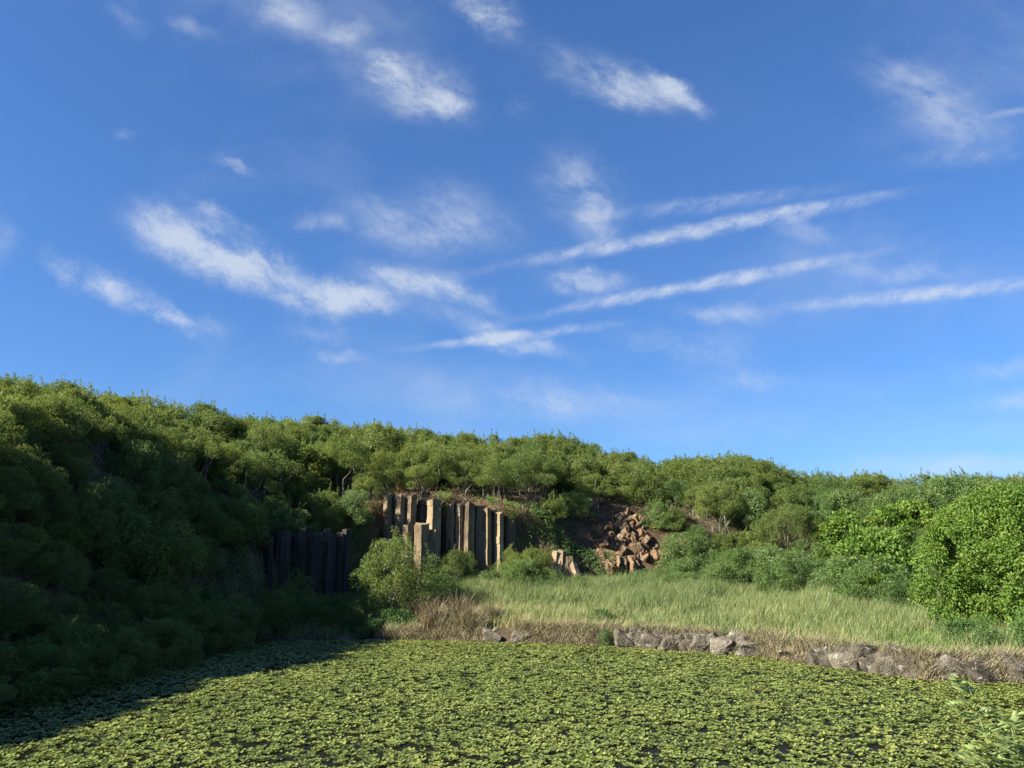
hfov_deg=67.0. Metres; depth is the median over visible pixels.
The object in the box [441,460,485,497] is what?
shrub
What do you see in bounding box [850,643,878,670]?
bank rock
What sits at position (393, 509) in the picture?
basalt column
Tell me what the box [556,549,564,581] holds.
basalt column
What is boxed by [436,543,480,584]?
bush
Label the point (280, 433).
shrub
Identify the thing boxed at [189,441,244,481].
shrub
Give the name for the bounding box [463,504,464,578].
basalt column
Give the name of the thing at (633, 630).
bank rock
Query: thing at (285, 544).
basalt column
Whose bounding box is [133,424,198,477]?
shrub
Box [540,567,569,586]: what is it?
bush
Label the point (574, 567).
basalt column
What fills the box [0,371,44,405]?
shrub
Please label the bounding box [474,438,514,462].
shrub
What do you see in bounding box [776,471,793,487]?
shrub
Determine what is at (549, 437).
shrub
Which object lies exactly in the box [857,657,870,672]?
bank rock
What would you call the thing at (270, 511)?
shrub
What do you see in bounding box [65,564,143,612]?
shrub
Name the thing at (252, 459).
shrub
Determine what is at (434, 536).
basalt column
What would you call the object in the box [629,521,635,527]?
rubble rock
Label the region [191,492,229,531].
shrub
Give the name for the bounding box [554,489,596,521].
shrub
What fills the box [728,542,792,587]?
bush
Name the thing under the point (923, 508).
shrub
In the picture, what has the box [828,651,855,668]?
bank rock
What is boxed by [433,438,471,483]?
shrub
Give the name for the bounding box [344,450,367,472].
shrub
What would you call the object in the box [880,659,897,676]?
bank rock
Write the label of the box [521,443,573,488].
shrub
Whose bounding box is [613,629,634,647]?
bank rock
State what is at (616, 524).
rubble rock
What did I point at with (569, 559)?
basalt column
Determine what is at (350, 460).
shrub
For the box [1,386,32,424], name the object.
shrub
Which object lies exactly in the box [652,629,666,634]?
bank rock
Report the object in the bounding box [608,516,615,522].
rubble rock
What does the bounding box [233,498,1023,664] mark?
tall grass
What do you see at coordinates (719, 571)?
bush
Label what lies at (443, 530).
basalt column
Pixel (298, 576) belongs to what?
bush
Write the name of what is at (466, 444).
shrub
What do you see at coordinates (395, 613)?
bush
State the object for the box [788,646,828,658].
bank rock
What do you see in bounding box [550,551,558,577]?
basalt column
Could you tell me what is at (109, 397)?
shrub
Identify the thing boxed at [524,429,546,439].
shrub
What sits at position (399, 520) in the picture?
basalt column
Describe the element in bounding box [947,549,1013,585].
shrub
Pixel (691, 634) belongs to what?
bank rock
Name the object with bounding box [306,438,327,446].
shrub
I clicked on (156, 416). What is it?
shrub
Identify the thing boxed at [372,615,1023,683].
dry grass
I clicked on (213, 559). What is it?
shrub
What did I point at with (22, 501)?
shrub
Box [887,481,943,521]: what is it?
shrub
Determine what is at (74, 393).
shrub
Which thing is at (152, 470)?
shrub
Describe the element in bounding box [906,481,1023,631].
bush
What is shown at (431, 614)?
dead brush
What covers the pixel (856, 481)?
shrub
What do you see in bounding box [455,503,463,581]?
basalt column
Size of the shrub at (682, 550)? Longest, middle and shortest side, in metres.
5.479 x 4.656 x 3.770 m
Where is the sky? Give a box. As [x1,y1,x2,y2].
[0,0,1023,485]
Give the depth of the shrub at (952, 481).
59.82 m
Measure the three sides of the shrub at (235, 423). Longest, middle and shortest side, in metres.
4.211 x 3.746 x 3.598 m
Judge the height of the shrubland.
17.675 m
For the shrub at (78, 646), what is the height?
2.893 m
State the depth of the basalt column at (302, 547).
51.61 m
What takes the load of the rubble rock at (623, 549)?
on the terrain at (588, 522)
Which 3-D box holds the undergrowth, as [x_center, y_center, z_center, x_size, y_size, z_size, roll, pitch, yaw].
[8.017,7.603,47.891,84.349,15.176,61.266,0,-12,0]
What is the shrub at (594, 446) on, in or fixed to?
on the terrain at (588, 522)
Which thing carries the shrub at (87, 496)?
on the terrain at (588, 522)
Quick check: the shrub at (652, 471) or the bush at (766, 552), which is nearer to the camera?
the bush at (766, 552)
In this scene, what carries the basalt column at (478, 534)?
on the terrain at (588, 522)
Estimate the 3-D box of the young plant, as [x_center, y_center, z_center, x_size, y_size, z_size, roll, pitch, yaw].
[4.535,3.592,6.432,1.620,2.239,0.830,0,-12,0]
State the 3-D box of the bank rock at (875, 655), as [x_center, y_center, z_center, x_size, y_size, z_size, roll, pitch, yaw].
[14.556,11.403,31.914,2.525,0.876,0.990,-4,-13,16]
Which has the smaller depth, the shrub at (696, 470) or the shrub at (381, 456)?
the shrub at (381, 456)
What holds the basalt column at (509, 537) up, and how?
on the terrain at (588, 522)
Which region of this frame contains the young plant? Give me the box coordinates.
[944,674,1023,767]
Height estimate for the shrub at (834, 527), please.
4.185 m
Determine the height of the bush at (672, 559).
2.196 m
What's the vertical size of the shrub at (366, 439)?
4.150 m
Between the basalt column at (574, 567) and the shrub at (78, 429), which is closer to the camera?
the shrub at (78, 429)
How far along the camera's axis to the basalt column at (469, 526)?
59.39 m
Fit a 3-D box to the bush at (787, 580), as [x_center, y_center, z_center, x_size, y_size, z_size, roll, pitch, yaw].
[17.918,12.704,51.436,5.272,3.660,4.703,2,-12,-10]
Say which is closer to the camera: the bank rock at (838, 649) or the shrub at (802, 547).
the bank rock at (838, 649)
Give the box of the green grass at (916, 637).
[832,624,1023,657]
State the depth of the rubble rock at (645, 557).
62.42 m
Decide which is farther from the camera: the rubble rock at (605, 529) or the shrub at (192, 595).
the rubble rock at (605, 529)
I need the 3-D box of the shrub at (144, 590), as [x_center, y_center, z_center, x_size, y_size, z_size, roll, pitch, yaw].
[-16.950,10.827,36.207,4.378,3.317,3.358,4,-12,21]
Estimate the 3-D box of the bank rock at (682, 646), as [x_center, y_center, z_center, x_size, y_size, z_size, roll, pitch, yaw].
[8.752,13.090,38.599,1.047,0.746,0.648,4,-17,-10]
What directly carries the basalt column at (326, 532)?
on the terrain at (588, 522)
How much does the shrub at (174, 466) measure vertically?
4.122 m
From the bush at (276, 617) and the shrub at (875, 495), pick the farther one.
the shrub at (875, 495)
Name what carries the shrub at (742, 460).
on the terrain at (588, 522)
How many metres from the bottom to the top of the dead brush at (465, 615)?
1.646 m
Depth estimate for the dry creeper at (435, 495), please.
60.55 m
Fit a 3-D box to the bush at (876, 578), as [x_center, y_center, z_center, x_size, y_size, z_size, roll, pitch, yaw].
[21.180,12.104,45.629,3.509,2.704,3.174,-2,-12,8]
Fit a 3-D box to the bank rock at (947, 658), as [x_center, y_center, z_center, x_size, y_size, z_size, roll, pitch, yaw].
[16.424,11.148,30.358,2.174,0.826,0.890,-17,-31,22]
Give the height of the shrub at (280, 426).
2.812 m
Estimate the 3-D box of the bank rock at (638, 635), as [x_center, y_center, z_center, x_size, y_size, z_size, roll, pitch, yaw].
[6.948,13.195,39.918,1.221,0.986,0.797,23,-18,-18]
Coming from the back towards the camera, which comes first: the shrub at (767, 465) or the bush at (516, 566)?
the shrub at (767, 465)
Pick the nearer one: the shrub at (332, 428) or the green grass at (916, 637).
the green grass at (916, 637)
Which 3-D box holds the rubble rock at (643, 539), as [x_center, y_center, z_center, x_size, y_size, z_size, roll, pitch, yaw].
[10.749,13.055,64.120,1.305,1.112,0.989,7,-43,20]
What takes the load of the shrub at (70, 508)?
on the terrain at (588, 522)
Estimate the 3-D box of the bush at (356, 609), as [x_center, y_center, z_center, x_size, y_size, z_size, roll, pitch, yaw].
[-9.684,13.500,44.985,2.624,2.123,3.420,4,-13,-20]
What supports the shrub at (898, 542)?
on the terrain at (588, 522)
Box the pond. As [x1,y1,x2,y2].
[0,640,1023,767]
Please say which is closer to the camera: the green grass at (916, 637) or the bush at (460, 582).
the green grass at (916, 637)
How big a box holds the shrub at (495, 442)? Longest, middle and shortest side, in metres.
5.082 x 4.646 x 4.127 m
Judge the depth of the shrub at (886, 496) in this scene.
62.11 m
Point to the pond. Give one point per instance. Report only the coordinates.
(653, 750)
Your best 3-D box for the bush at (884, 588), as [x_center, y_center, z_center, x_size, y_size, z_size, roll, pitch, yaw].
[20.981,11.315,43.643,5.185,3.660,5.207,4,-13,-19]
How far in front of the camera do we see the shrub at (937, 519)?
57.44 m
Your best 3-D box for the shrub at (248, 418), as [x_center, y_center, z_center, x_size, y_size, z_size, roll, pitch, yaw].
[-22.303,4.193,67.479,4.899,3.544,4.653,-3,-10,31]
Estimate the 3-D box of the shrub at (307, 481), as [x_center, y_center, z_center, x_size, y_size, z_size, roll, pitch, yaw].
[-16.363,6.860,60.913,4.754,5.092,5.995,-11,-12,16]
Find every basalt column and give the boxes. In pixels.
[246,531,255,553]
[256,527,268,555]
[262,535,273,590]
[273,529,281,575]
[278,529,290,600]
[290,534,297,591]
[296,527,307,597]
[306,533,314,588]
[309,533,322,604]
[320,528,330,594]
[325,534,335,597]
[334,532,343,595]
[341,529,350,595]
[382,493,391,582]
[390,495,394,564]
[393,494,404,581]
[401,525,413,582]
[405,494,416,568]
[414,522,429,578]
[416,497,430,522]
[426,499,440,563]
[428,529,439,585]
[440,501,452,580]
[445,502,453,578]
[454,503,459,569]
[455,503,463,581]
[463,502,474,581]
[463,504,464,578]
[474,505,486,579]
[483,507,490,579]
[491,510,500,575]
[494,512,503,577]
[503,516,515,560]
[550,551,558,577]
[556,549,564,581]
[563,553,567,576]
[566,556,572,577]
[570,561,580,577]
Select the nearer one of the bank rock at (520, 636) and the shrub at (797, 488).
the bank rock at (520, 636)
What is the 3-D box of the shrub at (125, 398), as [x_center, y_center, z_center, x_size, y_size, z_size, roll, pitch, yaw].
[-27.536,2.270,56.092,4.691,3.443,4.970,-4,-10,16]
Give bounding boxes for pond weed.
[0,639,1023,767]
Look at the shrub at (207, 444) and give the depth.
57.58 m
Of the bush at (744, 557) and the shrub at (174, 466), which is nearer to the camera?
the shrub at (174, 466)
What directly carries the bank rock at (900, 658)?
on the terrain at (588, 522)
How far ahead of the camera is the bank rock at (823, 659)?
33.19 m
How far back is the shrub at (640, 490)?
67.92 m
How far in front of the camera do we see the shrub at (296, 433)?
65.81 m
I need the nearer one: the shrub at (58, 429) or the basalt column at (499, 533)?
the shrub at (58, 429)
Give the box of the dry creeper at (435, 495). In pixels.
[373,488,532,516]
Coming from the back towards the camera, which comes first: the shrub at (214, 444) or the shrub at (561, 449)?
the shrub at (561, 449)
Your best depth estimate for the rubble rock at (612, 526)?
64.15 m
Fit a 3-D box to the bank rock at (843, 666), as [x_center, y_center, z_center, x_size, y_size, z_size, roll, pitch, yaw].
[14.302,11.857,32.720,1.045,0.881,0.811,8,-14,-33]
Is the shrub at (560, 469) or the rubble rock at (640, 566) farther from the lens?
the shrub at (560, 469)
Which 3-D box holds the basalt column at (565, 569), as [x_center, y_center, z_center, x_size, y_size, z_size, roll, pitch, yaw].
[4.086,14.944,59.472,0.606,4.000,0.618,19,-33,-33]
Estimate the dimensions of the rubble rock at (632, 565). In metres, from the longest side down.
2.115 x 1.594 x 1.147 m
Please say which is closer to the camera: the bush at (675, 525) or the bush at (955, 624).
the bush at (955, 624)
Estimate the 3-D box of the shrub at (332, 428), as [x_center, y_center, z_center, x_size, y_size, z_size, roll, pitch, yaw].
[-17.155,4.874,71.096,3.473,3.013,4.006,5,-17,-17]
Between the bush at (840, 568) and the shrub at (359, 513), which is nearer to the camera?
the bush at (840, 568)
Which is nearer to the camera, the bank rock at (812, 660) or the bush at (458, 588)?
the bank rock at (812, 660)
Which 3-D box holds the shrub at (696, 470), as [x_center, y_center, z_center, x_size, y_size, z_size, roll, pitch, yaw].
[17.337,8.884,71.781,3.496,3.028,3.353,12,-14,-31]
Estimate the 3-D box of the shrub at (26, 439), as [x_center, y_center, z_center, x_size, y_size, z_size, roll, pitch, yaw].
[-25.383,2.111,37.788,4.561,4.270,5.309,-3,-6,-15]
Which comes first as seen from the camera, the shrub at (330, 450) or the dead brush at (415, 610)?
the dead brush at (415, 610)
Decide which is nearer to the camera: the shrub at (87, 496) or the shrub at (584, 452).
the shrub at (87, 496)
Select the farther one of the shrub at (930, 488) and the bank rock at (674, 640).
the shrub at (930, 488)
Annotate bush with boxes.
[247,583,303,635]
[270,568,321,619]
[288,592,344,629]
[314,591,367,614]
[324,598,366,631]
[341,611,383,637]
[348,525,449,614]
[353,562,393,600]
[359,604,419,628]
[420,573,461,588]
[434,578,468,598]
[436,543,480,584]
[456,579,489,594]
[478,563,520,587]
[493,543,532,577]
[497,549,541,576]
[501,554,550,589]
[517,545,552,578]
[531,579,556,591]
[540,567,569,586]
[571,576,591,584]
[586,605,620,624]
[595,626,613,645]
[620,573,652,588]
[629,567,668,582]
[646,502,688,531]
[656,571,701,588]
[660,550,687,572]
[661,551,715,580]
[682,524,720,551]
[698,561,752,587]
[706,527,749,559]
[710,542,768,583]
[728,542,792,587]
[751,547,826,594]
[774,550,837,588]
[807,552,901,597]
[830,520,921,587]
[830,552,915,607]
[847,566,902,597]
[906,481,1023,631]
[930,612,1006,646]
[1008,606,1023,647]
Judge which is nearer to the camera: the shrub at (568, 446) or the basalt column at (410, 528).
the basalt column at (410, 528)
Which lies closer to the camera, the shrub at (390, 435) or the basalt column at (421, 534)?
the basalt column at (421, 534)
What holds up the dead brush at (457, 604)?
on the terrain at (588, 522)
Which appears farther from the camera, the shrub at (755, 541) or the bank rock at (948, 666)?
the shrub at (755, 541)
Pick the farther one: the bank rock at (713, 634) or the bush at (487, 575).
the bush at (487, 575)
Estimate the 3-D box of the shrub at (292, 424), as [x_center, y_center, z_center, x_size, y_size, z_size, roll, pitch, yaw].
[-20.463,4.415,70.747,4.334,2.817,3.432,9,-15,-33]
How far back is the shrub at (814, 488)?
68.61 m
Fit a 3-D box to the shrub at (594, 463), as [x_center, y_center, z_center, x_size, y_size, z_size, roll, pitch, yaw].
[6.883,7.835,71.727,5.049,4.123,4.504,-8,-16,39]
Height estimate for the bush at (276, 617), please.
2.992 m
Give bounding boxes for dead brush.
[402,594,443,622]
[416,596,453,630]
[424,590,461,609]
[439,589,475,620]
[451,599,485,629]
[477,599,506,624]
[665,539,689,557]
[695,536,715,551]
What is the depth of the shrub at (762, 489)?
66.84 m
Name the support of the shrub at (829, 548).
on the terrain at (588, 522)
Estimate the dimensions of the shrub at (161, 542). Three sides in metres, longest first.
6.359 x 5.302 x 5.130 m
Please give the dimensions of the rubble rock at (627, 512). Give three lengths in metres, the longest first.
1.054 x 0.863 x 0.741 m
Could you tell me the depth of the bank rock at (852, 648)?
32.74 m
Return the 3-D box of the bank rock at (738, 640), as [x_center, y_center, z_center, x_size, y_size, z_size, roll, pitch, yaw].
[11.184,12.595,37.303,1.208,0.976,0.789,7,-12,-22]
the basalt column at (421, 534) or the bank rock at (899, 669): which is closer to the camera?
the bank rock at (899, 669)
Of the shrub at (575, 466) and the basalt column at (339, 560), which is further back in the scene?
the shrub at (575, 466)
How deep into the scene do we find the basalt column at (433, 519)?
59.13 m
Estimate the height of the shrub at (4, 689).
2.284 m
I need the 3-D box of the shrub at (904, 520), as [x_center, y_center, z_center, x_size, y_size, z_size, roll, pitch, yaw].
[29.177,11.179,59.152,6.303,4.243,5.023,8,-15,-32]
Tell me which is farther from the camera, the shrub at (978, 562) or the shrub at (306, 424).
the shrub at (306, 424)
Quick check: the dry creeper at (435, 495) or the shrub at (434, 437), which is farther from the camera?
the shrub at (434, 437)
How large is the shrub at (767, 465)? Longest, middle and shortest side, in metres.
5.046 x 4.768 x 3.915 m
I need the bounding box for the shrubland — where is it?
[0,374,1023,508]
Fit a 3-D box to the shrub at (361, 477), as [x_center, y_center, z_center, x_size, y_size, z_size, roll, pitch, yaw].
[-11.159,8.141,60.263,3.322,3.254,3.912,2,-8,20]
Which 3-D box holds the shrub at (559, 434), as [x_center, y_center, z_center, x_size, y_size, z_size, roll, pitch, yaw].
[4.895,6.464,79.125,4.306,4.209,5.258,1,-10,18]
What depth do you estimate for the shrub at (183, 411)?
60.13 m
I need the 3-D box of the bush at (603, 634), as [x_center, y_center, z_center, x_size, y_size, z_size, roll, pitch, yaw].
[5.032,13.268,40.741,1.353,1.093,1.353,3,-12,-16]
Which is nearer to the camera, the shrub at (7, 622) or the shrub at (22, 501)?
the shrub at (7, 622)
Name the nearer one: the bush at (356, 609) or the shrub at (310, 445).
the bush at (356, 609)
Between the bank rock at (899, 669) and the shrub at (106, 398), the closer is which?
the bank rock at (899, 669)
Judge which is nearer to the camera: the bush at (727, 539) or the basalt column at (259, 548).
the basalt column at (259, 548)
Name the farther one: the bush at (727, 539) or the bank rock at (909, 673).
the bush at (727, 539)
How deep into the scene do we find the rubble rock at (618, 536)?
63.60 m
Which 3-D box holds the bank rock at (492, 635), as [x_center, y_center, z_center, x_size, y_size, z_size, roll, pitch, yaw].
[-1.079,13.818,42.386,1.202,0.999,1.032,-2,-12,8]
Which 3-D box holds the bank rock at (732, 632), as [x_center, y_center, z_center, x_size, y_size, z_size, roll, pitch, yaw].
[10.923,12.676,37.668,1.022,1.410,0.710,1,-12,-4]
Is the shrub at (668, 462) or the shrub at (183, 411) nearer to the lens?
the shrub at (183, 411)
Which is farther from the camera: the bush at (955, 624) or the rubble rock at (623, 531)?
the rubble rock at (623, 531)
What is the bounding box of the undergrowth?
[0,419,930,693]
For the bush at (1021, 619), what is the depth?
31.81 m
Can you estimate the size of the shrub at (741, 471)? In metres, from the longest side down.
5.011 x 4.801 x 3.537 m
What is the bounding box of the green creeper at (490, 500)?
[436,490,519,518]
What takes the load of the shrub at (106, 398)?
on the terrain at (588, 522)
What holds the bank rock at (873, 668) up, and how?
on the terrain at (588, 522)
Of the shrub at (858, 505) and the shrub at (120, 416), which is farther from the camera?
the shrub at (858, 505)
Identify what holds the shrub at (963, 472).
on the terrain at (588, 522)
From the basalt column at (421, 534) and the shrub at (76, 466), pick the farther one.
the basalt column at (421, 534)
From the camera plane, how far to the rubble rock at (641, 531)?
64.43 m
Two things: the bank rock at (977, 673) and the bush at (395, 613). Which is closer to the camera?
the bank rock at (977, 673)
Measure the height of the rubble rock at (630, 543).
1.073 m
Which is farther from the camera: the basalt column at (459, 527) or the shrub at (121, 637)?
the basalt column at (459, 527)
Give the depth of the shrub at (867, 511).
61.69 m
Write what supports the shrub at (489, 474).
on the terrain at (588, 522)
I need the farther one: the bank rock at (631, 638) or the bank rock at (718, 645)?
the bank rock at (631, 638)
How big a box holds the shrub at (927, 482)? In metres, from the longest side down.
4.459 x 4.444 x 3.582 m
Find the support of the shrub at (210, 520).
on the terrain at (588, 522)
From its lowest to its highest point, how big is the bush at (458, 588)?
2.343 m
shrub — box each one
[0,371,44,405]
[0,385,46,466]
[0,402,33,480]
[0,444,72,503]
[0,460,52,523]
[0,517,57,573]
[0,572,54,635]
[0,633,93,708]
[0,674,17,706]
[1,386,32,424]
[1,394,73,455]
[8,614,131,696]
[9,585,93,651]
[17,391,65,425]
[17,534,91,591]
[18,389,100,461]
[18,494,109,555]
[24,384,65,417]
[38,440,97,491]
[48,472,132,555]
[54,382,103,433]
[61,593,144,657]
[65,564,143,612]
[66,412,128,461]
[78,476,146,531]
[82,619,165,684]
[83,398,148,459]
[89,390,116,408]
[91,501,209,598]
[103,438,169,487]
[104,396,142,423]
[111,392,153,423]
[111,474,187,530]
[114,579,194,645]
[115,616,206,670]
[126,396,174,442]
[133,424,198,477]
[136,447,206,512]
[151,428,201,456]
[151,573,227,636]
[151,596,223,660]
[152,416,190,437]
[160,421,224,488]
[162,458,208,507]
[167,407,219,441]
[169,434,204,465]
[175,486,244,548]
[178,533,227,579]
[188,404,234,442]
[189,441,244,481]
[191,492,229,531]
[191,595,257,654]
[192,432,227,460]
[197,474,255,513]
[203,587,270,646]
[211,409,245,443]
[212,439,294,483]
[213,492,272,546]
[215,450,283,501]
[223,495,273,531]
[226,431,259,458]
[234,416,281,443]
[239,412,269,425]
[241,418,297,457]
[259,437,310,483]
[260,489,302,529]
[265,421,287,430]
[265,423,289,447]
[268,500,320,535]
[271,476,308,506]
[275,418,300,430]
[281,426,310,450]
[283,422,314,441]
[283,436,328,478]
[284,438,342,499]
[296,484,346,532]
[300,420,315,439]
[301,430,379,496]
[304,436,343,476]
[306,427,337,445]
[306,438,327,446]
[310,422,343,441]
[324,430,371,446]
[324,442,353,456]
[328,452,365,480]
[329,421,362,436]
[334,486,379,526]
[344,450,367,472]
[345,417,409,470]
[346,424,385,452]
[351,468,393,509]
[368,449,406,486]
[369,458,407,497]
[379,441,412,465]
[394,440,456,491]
[396,433,444,479]
[396,462,441,497]
[404,436,444,467]
[412,426,439,442]
[412,429,448,456]
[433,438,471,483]
[436,438,454,454]
[440,444,472,471]
[441,445,484,489]
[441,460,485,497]
[446,437,467,447]
[447,444,484,461]
[458,437,484,458]
[469,463,499,495]
[471,435,509,458]
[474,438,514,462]
[475,453,528,504]
[477,429,502,445]
[482,454,510,484]
[498,447,557,502]
[504,434,529,448]
[509,439,549,457]
[509,451,547,487]
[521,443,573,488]
[521,455,568,494]
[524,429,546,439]
[524,431,556,447]
[531,433,568,453]
[538,490,568,521]
[540,446,575,460]
[541,428,575,450]
[545,448,576,486]
[554,451,604,497]
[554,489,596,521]
[559,437,580,453]
[565,446,607,486]
[569,440,606,461]
[574,473,616,511]
[582,441,607,458]
[593,459,620,484]
[596,460,634,497]
[609,457,646,486]
[619,459,673,503]
[637,496,674,529]
[638,464,671,489]
[647,456,698,489]
[651,462,680,495]
[652,531,718,572]
[653,476,694,507]
[656,456,691,471]
[679,471,704,497]
[680,485,717,519]
[683,453,733,472]
[686,465,713,482]
[692,454,754,502]
[693,479,751,535]
[695,471,747,515]
[700,549,734,571]
[709,456,746,479]
[712,487,774,529]
[718,448,755,465]
[721,463,762,496]
[722,470,772,508]
[726,457,758,467]
[737,458,762,478]
[737,520,780,560]
[740,469,785,498]
[745,456,790,488]
[754,501,822,551]
[757,458,782,479]
[768,483,814,521]
[769,474,814,505]
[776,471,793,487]
[784,537,828,569]
[796,507,843,541]
[797,470,841,501]
[802,495,847,525]
[809,507,873,552]
[811,486,871,521]
[812,475,861,504]
[814,541,848,576]
[815,484,842,511]
[844,498,881,518]
[845,472,881,498]
[848,502,890,527]
[857,503,922,551]
[858,488,905,527]
[862,490,904,509]
[863,521,917,570]
[878,497,938,529]
[881,485,911,494]
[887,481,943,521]
[891,540,944,584]
[905,526,927,559]
[911,469,979,518]
[916,472,936,493]
[916,476,956,502]
[924,510,974,539]
[935,468,986,500]
[939,489,966,504]
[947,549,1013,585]
[952,472,999,510]
[985,475,1023,488]
[997,472,1022,484]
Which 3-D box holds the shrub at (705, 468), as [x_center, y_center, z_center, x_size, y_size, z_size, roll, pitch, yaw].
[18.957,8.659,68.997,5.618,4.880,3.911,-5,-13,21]
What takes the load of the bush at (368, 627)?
on the terrain at (588, 522)
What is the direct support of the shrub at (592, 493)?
on the terrain at (588, 522)
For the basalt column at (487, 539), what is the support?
on the terrain at (588, 522)
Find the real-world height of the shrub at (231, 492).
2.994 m
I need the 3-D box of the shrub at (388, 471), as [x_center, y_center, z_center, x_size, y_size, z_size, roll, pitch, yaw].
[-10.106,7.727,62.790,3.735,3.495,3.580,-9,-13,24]
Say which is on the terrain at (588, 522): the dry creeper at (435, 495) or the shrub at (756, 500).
the shrub at (756, 500)
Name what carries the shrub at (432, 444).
on the terrain at (588, 522)
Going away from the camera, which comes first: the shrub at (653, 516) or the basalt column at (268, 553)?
the basalt column at (268, 553)
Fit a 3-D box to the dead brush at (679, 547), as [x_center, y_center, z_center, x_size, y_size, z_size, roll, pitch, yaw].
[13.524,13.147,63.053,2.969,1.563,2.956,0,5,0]
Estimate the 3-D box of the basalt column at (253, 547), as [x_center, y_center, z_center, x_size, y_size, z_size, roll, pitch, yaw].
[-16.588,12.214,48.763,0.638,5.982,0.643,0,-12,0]
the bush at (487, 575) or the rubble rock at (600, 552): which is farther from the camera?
the rubble rock at (600, 552)
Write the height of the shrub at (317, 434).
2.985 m
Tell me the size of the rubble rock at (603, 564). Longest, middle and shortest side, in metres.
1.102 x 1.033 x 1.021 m
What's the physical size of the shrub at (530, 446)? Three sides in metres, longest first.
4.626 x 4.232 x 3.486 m
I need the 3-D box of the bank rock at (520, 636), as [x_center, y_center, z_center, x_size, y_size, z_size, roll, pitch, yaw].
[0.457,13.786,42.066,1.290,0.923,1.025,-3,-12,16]
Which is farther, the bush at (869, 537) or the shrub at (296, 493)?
the shrub at (296, 493)
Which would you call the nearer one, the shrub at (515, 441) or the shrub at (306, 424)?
the shrub at (306, 424)
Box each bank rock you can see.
[482,626,501,642]
[510,629,530,642]
[611,633,636,642]
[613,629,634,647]
[627,625,644,636]
[632,639,641,647]
[634,629,651,644]
[641,633,661,649]
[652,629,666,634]
[657,635,668,649]
[660,634,684,650]
[678,639,688,651]
[684,632,696,645]
[689,630,709,649]
[694,647,704,652]
[706,629,719,643]
[710,636,734,654]
[727,629,745,638]
[728,640,763,656]
[733,635,749,650]
[779,650,796,656]
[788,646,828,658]
[805,648,819,665]
[817,649,833,667]
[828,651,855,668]
[832,645,850,652]
[834,651,891,665]
[840,662,850,669]
[847,643,865,651]
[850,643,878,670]
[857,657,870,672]
[867,652,899,673]
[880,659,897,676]
[886,643,908,655]
[895,655,918,668]
[895,665,911,676]
[904,669,917,678]
[912,664,933,672]
[927,654,959,672]
[939,659,968,681]
[953,661,1003,683]
[967,656,987,661]
[997,651,1023,682]
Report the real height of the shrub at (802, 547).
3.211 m
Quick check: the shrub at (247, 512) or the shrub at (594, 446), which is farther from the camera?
the shrub at (594, 446)
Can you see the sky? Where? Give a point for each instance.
(791, 232)
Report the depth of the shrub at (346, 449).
66.96 m
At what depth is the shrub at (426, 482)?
62.17 m
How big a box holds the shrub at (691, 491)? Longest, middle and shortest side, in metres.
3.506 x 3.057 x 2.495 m
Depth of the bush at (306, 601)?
45.04 m
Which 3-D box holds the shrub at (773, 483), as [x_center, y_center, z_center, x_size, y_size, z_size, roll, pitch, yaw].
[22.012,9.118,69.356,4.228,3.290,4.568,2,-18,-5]
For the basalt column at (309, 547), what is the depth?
52.44 m
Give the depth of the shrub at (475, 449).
71.39 m
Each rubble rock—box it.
[595,548,605,559]
[595,559,610,566]
[599,538,608,546]
[602,525,608,533]
[605,562,614,576]
[607,521,615,530]
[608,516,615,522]
[614,520,622,530]
[615,514,622,520]
[615,533,625,539]
[615,538,622,546]
[616,555,620,570]
[619,525,629,530]
[619,529,631,536]
[620,545,627,554]
[620,556,627,570]
[622,517,632,522]
[623,508,630,517]
[627,537,634,546]
[628,557,638,572]
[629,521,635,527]
[629,534,636,542]
[631,542,642,553]
[635,521,641,527]
[636,563,642,570]
[637,528,650,543]
[639,537,648,541]
[641,554,649,561]
[650,550,659,556]
[650,553,658,561]
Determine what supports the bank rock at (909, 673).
on the terrain at (588, 522)
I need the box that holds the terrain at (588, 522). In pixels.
[0,430,1009,706]
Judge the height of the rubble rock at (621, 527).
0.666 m
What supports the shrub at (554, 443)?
on the terrain at (588, 522)
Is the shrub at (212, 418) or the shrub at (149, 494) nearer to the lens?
the shrub at (149, 494)
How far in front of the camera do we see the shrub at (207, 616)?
36.49 m
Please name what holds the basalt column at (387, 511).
on the terrain at (588, 522)
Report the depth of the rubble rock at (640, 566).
61.72 m
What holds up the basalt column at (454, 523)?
on the terrain at (588, 522)
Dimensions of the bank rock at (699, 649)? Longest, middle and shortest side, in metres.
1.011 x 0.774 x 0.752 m
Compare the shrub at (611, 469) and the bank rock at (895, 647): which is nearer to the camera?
the bank rock at (895, 647)
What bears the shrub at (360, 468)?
on the terrain at (588, 522)
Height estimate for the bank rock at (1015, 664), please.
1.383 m
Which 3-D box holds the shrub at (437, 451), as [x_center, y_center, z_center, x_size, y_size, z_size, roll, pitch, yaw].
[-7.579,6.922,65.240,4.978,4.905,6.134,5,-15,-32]
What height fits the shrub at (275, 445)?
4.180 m
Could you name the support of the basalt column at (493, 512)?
on the terrain at (588, 522)
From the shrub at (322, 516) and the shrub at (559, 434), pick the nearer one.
the shrub at (322, 516)
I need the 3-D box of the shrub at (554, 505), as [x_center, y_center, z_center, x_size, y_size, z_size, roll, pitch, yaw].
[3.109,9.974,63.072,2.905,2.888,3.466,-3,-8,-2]
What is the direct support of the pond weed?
on the pond
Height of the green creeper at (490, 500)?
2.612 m
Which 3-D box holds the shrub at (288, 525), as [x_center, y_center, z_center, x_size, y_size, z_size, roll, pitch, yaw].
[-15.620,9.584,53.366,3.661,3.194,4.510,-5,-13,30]

